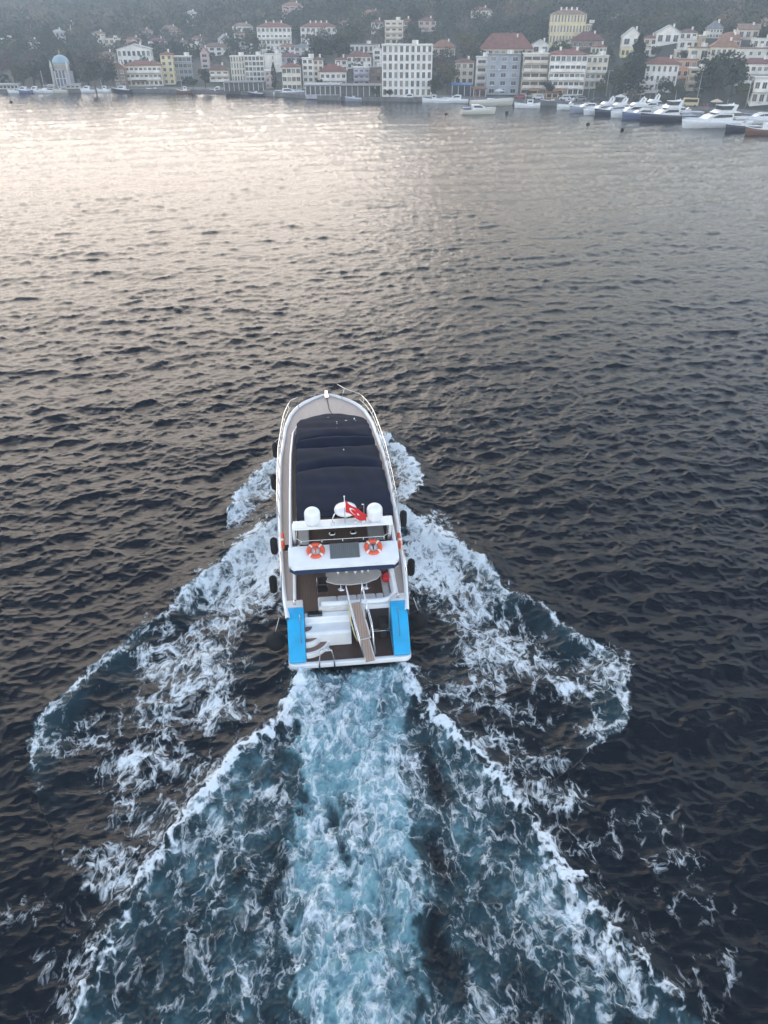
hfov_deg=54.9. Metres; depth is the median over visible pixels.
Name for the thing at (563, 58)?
window
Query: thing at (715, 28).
house
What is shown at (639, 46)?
conifer
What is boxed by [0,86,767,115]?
quay
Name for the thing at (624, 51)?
house
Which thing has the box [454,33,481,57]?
tree
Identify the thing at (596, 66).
apartment building
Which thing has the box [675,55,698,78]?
house
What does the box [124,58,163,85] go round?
apartment building
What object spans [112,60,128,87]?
house
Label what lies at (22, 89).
motorboat
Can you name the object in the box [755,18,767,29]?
house
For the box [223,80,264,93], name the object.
pavilion
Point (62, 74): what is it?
mosque
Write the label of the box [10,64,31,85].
tree
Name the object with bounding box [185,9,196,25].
house
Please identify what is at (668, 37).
window
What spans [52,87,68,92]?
motorboat
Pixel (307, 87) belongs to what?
window
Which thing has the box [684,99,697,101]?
window
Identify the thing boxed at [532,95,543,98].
parked car
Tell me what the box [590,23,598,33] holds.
conifer
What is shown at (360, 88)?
window
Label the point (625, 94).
cafe
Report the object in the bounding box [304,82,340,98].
restaurant
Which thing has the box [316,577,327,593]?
deck chair
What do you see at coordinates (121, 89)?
motorboat
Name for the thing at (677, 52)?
house
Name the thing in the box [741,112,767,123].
motorboat
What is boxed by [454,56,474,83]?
house
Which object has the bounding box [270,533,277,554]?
fender
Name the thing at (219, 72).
house
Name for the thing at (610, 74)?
tree
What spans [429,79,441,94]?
tree
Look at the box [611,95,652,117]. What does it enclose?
yacht
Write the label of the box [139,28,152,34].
house
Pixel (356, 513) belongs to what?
flag
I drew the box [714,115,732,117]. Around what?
side window
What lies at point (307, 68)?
apartment building
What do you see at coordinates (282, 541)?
lifebuoy
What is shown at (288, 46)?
house
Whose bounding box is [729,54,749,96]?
tree
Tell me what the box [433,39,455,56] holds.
house
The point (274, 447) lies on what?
fender
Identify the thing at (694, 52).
window
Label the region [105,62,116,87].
tree
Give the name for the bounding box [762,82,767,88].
window
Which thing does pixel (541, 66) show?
window
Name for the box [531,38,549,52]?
house
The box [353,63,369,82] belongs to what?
house
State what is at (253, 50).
house
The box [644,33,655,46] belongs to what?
house
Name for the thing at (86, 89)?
motorboat
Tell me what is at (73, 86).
kiosk
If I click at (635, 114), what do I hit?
motorboat
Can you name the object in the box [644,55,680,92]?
house
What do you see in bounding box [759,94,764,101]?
window
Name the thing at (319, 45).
tree
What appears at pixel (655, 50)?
tree
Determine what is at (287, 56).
house
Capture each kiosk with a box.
[64,83,81,88]
[451,82,471,95]
[472,86,486,96]
[544,90,558,98]
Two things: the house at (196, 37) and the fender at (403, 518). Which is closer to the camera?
the fender at (403, 518)
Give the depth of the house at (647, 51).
310.34 m
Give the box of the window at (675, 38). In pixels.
[673,35,678,41]
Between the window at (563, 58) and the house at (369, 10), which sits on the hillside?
the house at (369, 10)
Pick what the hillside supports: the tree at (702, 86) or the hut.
the tree at (702, 86)
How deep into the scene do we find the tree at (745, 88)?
238.79 m
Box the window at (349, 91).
[347,87,351,94]
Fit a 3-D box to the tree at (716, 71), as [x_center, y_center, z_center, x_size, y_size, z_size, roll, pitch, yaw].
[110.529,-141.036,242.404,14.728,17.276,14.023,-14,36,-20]
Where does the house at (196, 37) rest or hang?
on the hillside
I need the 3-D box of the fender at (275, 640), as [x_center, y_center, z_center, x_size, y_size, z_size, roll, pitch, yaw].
[-4.874,5.430,33.116,0.917,1.834,0.917,-3,34,-5]
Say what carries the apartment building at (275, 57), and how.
on the hillside
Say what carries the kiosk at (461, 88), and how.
on the quay
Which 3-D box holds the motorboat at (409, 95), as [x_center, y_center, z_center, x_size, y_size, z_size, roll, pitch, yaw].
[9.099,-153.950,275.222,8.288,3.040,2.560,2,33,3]
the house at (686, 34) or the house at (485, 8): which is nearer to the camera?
the house at (686, 34)
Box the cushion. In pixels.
[382,573,389,581]
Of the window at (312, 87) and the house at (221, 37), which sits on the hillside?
the house at (221, 37)
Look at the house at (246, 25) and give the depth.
467.97 m
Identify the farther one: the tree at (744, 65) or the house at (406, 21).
the house at (406, 21)
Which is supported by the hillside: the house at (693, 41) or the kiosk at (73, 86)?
the house at (693, 41)
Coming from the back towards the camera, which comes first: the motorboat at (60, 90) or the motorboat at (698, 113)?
the motorboat at (60, 90)
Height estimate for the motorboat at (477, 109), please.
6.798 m
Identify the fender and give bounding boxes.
[266,619,285,650]
[269,569,277,592]
[270,470,277,489]
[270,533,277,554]
[272,438,278,457]
[400,507,406,526]
[407,554,414,575]
[408,598,427,629]
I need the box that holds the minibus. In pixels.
[683,97,698,106]
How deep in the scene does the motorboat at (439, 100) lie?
269.07 m
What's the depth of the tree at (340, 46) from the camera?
335.87 m
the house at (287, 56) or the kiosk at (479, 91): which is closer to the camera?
the kiosk at (479, 91)
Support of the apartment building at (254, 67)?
on the hillside
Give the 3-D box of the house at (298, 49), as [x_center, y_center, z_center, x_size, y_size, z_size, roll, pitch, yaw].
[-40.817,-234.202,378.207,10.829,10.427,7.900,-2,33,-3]
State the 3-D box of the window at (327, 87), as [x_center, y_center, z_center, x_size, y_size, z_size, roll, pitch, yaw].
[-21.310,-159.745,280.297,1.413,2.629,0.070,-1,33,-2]
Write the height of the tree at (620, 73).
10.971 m
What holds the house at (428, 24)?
on the hillside
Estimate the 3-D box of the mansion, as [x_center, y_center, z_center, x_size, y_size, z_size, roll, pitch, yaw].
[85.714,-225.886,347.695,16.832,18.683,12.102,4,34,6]
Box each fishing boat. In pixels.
[96,80,111,92]
[176,84,191,92]
[422,88,441,102]
[514,97,539,108]
[745,114,767,134]
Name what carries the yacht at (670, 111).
on the sea
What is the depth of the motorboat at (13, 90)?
306.75 m
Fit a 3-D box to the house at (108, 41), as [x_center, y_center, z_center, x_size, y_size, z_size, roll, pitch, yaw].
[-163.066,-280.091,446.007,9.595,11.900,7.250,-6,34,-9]
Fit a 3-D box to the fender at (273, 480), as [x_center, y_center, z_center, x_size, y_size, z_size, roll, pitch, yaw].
[-6.393,-1.859,42.993,0.385,1.350,0.385,24,40,32]
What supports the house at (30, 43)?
on the hillside
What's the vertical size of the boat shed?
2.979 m
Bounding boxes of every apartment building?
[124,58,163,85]
[158,49,176,84]
[173,52,193,81]
[229,52,245,79]
[243,52,264,79]
[256,20,291,51]
[281,1,302,18]
[281,60,301,90]
[300,20,336,43]
[301,54,313,88]
[381,40,433,96]
[384,17,403,43]
[485,50,521,94]
[520,49,549,95]
[547,47,588,95]
[584,51,609,88]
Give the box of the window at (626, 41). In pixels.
[623,38,629,44]
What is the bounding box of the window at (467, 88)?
[465,86,469,93]
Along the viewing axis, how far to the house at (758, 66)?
255.57 m
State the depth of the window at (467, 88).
279.44 m
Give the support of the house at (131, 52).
on the hillside
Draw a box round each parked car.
[514,94,525,98]
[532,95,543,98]
[559,95,570,99]
[574,96,586,100]
[590,98,602,102]
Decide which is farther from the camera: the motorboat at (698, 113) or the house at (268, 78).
the house at (268, 78)
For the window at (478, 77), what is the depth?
288.59 m
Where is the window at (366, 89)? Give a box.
[364,87,368,94]
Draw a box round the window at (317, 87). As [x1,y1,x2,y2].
[316,86,319,93]
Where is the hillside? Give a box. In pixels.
[0,2,767,110]
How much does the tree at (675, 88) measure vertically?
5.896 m
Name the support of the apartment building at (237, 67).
on the hillside
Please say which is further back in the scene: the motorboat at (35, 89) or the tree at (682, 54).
the motorboat at (35, 89)
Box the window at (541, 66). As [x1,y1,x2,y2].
[540,65,547,70]
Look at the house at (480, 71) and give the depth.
286.84 m
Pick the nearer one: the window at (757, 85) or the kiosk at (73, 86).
the window at (757, 85)
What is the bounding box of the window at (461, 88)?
[459,86,463,93]
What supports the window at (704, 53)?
in the house at (702, 51)
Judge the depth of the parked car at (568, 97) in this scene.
261.78 m
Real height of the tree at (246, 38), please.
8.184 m
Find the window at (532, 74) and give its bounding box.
[531,73,538,76]
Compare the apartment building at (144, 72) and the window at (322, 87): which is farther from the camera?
the apartment building at (144, 72)
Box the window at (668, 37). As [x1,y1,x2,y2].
[665,35,670,41]
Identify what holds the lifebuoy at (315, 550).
on the motor yacht at (332, 453)
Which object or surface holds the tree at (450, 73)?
on the hillside
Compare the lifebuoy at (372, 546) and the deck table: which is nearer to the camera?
the lifebuoy at (372, 546)
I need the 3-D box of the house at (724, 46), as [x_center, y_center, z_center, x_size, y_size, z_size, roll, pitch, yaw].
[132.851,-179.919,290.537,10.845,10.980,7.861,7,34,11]
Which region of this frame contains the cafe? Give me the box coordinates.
[622,79,646,95]
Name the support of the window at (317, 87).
in the restaurant at (313, 90)
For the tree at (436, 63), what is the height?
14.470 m
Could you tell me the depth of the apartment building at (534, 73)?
273.64 m
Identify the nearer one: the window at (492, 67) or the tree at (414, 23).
the window at (492, 67)
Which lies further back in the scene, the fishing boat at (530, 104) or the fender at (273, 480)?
the fishing boat at (530, 104)
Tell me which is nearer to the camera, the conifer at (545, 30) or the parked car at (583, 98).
the parked car at (583, 98)
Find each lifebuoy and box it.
[281,532,284,549]
[306,542,324,558]
[364,539,381,554]
[397,532,400,548]
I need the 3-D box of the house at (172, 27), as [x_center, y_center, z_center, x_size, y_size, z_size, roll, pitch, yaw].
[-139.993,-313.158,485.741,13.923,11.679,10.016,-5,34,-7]
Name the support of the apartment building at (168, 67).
on the hillside
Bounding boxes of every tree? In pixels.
[0,45,26,82]
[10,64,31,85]
[11,48,41,85]
[25,60,47,87]
[42,25,55,45]
[72,45,94,85]
[84,61,102,88]
[85,50,116,85]
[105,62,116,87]
[188,78,197,88]
[197,69,209,87]
[243,35,252,43]
[253,37,259,48]
[309,35,330,57]
[327,33,352,56]
[343,27,357,43]
[371,88,379,93]
[399,36,407,43]
[408,21,418,39]
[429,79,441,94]
[432,49,455,86]
[436,63,459,92]
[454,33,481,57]
[525,90,532,97]
[544,80,554,90]
[596,79,606,95]
[603,65,619,92]
[611,65,632,93]
[651,46,660,55]
[655,78,674,91]
[669,83,683,99]
[678,50,687,57]
[693,71,714,102]
[697,51,747,104]
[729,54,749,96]
[736,83,753,104]
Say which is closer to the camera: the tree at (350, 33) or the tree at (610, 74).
the tree at (610, 74)
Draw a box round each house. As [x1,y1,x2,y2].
[28,37,37,49]
[53,27,65,42]
[91,29,105,37]
[97,36,104,46]
[99,49,116,63]
[104,35,120,48]
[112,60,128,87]
[115,43,153,64]
[125,35,141,43]
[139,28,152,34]
[148,36,167,46]
[158,24,181,35]
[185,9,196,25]
[187,41,200,49]
[191,34,204,44]
[199,45,209,68]
[202,41,229,55]
[208,62,229,81]
[217,33,230,44]
[232,21,252,32]
[233,29,244,45]
[239,44,254,53]
[261,47,279,54]
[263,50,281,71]
[264,66,275,88]
[280,41,295,54]
[282,51,300,64]
[293,42,310,55]
[313,54,323,81]
[318,62,346,82]
[334,54,347,70]
[346,49,371,68]
[350,41,377,52]
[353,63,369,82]
[362,9,381,18]
[370,63,381,86]
[371,17,382,33]
[372,44,381,65]
[403,16,410,38]
[418,16,435,31]
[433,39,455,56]
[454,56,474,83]
[470,5,491,17]
[475,52,488,85]
[480,33,533,55]
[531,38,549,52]
[570,31,604,49]
[590,41,607,54]
[619,42,633,57]
[620,26,639,45]
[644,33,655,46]
[644,44,656,56]
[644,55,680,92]
[654,24,681,45]
[673,45,689,59]
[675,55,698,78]
[676,36,697,48]
[680,27,698,39]
[685,64,704,90]
[687,43,709,60]
[697,31,709,46]
[704,19,723,37]
[708,37,739,59]
[717,32,742,45]
[718,30,740,37]
[734,55,767,85]
[735,22,760,39]
[735,43,767,58]
[747,76,767,105]
[750,34,767,46]
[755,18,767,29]
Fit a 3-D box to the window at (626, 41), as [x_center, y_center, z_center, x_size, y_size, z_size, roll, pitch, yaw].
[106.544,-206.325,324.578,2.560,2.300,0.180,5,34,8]
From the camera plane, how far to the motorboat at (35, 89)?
308.17 m
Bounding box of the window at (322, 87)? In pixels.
[321,86,324,93]
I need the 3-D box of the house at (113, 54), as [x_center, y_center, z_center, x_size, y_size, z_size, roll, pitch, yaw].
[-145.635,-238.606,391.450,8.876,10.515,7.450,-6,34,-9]
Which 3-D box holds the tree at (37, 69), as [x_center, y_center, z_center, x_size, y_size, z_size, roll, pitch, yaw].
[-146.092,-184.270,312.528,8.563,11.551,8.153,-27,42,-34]
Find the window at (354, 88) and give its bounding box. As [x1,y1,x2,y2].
[353,87,356,94]
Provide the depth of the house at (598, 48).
322.34 m
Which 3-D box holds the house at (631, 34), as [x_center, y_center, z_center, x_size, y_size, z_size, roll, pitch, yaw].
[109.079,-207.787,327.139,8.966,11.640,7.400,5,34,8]
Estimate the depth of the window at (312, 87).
280.05 m
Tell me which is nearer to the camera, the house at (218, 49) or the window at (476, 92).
the window at (476, 92)
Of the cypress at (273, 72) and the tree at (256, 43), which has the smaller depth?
the cypress at (273, 72)
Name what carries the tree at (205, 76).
on the quay
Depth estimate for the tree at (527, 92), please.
270.12 m
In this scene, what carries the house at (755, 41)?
on the hillside
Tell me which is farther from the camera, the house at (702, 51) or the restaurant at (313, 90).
the house at (702, 51)
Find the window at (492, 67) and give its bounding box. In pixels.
[490,65,495,69]
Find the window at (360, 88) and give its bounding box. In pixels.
[359,87,362,94]
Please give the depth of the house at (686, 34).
317.14 m
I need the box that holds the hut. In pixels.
[46,84,54,88]
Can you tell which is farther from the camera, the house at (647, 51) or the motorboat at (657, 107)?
the house at (647, 51)
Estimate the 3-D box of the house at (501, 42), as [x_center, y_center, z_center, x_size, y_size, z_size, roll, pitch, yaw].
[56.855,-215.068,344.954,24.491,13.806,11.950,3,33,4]
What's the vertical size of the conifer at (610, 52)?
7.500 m
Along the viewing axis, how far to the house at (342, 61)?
328.50 m
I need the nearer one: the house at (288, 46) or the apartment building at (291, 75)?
the apartment building at (291, 75)
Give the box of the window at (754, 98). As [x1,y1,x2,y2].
[751,94,757,101]
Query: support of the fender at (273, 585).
hanging from the motor yacht at (332, 453)
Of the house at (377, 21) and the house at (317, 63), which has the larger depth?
the house at (377, 21)
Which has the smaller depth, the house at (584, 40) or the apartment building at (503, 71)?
the apartment building at (503, 71)
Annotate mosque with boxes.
[49,50,74,88]
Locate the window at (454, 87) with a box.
[453,86,457,93]
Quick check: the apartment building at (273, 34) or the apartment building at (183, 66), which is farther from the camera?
the apartment building at (273, 34)
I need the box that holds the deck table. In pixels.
[326,569,380,591]
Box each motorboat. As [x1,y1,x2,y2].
[7,87,18,92]
[14,86,32,92]
[27,86,41,92]
[38,71,52,92]
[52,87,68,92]
[78,85,95,92]
[112,85,131,92]
[248,90,263,95]
[273,84,304,95]
[345,96,361,101]
[397,93,412,96]
[433,96,452,102]
[445,94,468,102]
[460,104,496,114]
[469,97,513,105]
[557,102,579,109]
[570,95,597,112]
[622,99,654,118]
[653,91,685,109]
[680,107,703,115]
[725,121,762,131]
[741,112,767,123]
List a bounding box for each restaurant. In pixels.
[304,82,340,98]
[339,83,381,99]
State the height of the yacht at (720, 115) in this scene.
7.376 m
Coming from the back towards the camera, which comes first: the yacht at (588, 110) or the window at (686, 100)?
the window at (686, 100)
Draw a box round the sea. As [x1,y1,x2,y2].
[0,92,767,1023]
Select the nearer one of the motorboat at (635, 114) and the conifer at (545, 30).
the motorboat at (635, 114)
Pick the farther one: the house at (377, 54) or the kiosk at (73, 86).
the house at (377, 54)
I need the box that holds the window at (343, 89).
[341,87,345,94]
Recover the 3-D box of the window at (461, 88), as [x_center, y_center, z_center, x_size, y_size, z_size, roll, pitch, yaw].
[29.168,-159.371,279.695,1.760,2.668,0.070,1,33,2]
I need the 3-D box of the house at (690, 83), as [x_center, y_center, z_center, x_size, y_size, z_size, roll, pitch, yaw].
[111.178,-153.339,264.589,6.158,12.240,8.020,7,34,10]
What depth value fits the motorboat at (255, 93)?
294.75 m
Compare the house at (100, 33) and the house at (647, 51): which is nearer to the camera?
the house at (647, 51)
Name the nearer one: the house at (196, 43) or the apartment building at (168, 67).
the apartment building at (168, 67)
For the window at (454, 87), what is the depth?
279.64 m
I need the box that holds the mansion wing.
[585,20,594,30]
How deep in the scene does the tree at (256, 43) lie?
395.37 m
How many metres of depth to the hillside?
324.76 m
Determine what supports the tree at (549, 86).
on the hillside
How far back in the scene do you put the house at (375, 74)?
295.95 m
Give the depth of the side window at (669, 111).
217.15 m
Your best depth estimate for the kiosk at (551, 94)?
269.61 m
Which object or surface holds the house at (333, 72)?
on the hillside
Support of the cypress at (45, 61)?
on the hillside
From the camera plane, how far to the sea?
38.95 m
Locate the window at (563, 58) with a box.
[561,56,565,61]
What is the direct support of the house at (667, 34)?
on the hillside
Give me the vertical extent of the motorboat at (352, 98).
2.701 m
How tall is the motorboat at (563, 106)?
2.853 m
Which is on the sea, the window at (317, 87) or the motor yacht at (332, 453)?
the motor yacht at (332, 453)
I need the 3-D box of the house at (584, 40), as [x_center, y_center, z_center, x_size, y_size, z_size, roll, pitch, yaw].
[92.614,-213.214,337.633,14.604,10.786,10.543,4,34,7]
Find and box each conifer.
[534,20,548,41]
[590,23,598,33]
[606,44,613,61]
[613,33,653,89]
[615,59,644,92]
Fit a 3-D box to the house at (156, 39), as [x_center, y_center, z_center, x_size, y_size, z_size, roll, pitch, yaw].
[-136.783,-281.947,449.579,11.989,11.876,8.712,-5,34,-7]
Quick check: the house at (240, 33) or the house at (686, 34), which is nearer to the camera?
the house at (686, 34)
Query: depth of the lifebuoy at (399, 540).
36.36 m
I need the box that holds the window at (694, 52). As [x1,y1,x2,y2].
[691,50,697,56]
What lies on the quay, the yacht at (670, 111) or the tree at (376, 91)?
the tree at (376, 91)
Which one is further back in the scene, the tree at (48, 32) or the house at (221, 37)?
the house at (221, 37)
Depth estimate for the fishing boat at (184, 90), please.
306.55 m
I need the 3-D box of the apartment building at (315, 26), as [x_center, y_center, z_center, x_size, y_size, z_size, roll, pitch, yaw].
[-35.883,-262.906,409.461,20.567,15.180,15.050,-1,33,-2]
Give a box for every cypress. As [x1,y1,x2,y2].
[42,55,52,83]
[66,51,76,82]
[271,62,276,88]
[296,29,299,44]
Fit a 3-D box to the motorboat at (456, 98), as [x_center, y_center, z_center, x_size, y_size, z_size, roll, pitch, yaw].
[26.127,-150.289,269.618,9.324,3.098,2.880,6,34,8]
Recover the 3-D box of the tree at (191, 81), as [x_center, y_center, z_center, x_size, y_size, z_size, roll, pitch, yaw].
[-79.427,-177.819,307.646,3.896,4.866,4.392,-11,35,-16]
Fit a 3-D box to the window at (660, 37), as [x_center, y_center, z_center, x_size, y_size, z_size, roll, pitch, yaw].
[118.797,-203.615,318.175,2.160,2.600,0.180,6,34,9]
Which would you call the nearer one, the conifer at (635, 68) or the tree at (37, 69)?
the conifer at (635, 68)
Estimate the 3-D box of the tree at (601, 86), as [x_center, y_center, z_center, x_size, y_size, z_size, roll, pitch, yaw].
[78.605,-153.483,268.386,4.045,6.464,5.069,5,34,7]
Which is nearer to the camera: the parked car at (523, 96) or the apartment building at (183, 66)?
the parked car at (523, 96)
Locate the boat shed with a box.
[0,83,20,88]
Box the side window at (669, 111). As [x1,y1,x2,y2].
[665,110,678,112]
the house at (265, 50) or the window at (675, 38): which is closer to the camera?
the window at (675, 38)
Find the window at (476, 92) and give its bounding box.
[474,90,478,95]
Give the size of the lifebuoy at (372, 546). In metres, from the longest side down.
0.840 x 0.840 x 0.165 m
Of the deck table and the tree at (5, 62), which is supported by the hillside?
the tree at (5, 62)
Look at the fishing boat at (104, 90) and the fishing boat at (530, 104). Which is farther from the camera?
the fishing boat at (104, 90)
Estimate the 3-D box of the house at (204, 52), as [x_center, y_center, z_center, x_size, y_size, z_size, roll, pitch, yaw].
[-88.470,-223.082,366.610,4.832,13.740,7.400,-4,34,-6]
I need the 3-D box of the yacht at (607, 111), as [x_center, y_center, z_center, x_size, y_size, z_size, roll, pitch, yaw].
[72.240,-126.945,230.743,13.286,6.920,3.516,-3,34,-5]
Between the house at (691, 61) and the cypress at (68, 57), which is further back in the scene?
the cypress at (68, 57)
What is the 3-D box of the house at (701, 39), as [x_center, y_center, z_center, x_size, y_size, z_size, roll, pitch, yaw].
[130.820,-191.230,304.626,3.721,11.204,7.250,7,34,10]
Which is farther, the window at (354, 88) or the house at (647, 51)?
the house at (647, 51)
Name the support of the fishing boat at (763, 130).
on the sea
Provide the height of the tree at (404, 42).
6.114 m
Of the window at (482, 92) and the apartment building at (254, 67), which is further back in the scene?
the apartment building at (254, 67)
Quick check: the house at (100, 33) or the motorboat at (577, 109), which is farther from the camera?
the house at (100, 33)
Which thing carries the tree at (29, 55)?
on the hillside
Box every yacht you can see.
[276,384,410,670]
[584,95,614,114]
[595,96,629,115]
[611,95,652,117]
[641,98,694,121]
[644,89,663,108]
[682,102,752,127]
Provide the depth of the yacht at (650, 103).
242.02 m
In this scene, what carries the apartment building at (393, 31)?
on the hillside
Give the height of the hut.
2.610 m
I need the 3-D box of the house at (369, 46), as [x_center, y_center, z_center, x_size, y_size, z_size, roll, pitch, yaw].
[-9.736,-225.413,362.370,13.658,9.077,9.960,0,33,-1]
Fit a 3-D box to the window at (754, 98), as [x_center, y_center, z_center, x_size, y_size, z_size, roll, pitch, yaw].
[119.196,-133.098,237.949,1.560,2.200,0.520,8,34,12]
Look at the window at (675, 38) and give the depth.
317.11 m
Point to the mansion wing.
(588, 27)
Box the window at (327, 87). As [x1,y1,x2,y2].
[326,86,329,93]
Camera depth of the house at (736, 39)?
300.66 m
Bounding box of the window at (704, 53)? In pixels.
[701,50,707,57]
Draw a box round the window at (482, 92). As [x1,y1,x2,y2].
[480,90,484,95]
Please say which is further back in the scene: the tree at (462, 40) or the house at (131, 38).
the house at (131, 38)
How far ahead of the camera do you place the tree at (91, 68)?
307.13 m
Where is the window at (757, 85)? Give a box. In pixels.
[754,82,760,89]
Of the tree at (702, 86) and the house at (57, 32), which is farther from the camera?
the house at (57, 32)
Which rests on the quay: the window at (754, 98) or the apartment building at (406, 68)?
the apartment building at (406, 68)
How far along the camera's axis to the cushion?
35.06 m
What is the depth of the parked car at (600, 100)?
253.74 m
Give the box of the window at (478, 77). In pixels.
[477,76,484,79]
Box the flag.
[343,496,365,523]
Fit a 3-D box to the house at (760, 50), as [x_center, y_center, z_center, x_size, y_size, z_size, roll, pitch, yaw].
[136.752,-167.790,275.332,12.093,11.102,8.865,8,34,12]
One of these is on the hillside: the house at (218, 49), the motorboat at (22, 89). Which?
the house at (218, 49)
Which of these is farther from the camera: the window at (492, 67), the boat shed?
the boat shed
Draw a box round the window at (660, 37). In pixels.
[657,35,662,41]
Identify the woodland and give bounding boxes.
[0,0,767,100]
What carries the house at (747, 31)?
on the hillside
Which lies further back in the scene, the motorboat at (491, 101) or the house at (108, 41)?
the house at (108, 41)
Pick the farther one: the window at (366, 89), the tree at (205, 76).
the tree at (205, 76)
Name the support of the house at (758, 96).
on the hillside
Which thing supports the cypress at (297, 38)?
on the hillside
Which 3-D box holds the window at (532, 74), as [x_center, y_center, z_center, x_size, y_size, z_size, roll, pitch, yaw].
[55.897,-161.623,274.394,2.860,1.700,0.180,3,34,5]
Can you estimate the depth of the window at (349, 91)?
276.18 m
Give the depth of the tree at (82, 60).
318.53 m
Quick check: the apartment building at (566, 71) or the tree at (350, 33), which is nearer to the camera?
the apartment building at (566, 71)
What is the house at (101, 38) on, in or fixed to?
on the hillside
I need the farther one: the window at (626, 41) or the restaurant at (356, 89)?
the window at (626, 41)
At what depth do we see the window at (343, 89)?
275.98 m
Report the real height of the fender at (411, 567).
1.399 m
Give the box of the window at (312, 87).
[311,86,314,93]
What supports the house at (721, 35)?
on the hillside
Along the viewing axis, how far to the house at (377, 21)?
397.90 m
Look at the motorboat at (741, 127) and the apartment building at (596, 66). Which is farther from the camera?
the apartment building at (596, 66)
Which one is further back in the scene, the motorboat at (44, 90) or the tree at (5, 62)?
the tree at (5, 62)
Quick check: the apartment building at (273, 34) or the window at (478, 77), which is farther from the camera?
the apartment building at (273, 34)
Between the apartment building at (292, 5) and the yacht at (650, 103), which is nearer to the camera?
the yacht at (650, 103)
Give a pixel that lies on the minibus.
(694, 102)
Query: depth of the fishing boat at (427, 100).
270.59 m
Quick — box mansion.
[547,7,586,47]
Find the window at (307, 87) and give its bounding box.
[306,86,309,93]
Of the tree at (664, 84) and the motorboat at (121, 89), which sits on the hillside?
the tree at (664, 84)
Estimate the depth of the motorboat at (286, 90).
293.57 m
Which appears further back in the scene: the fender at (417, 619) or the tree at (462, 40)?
the tree at (462, 40)
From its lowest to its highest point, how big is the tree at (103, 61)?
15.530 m
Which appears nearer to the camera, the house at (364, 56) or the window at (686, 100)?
the window at (686, 100)

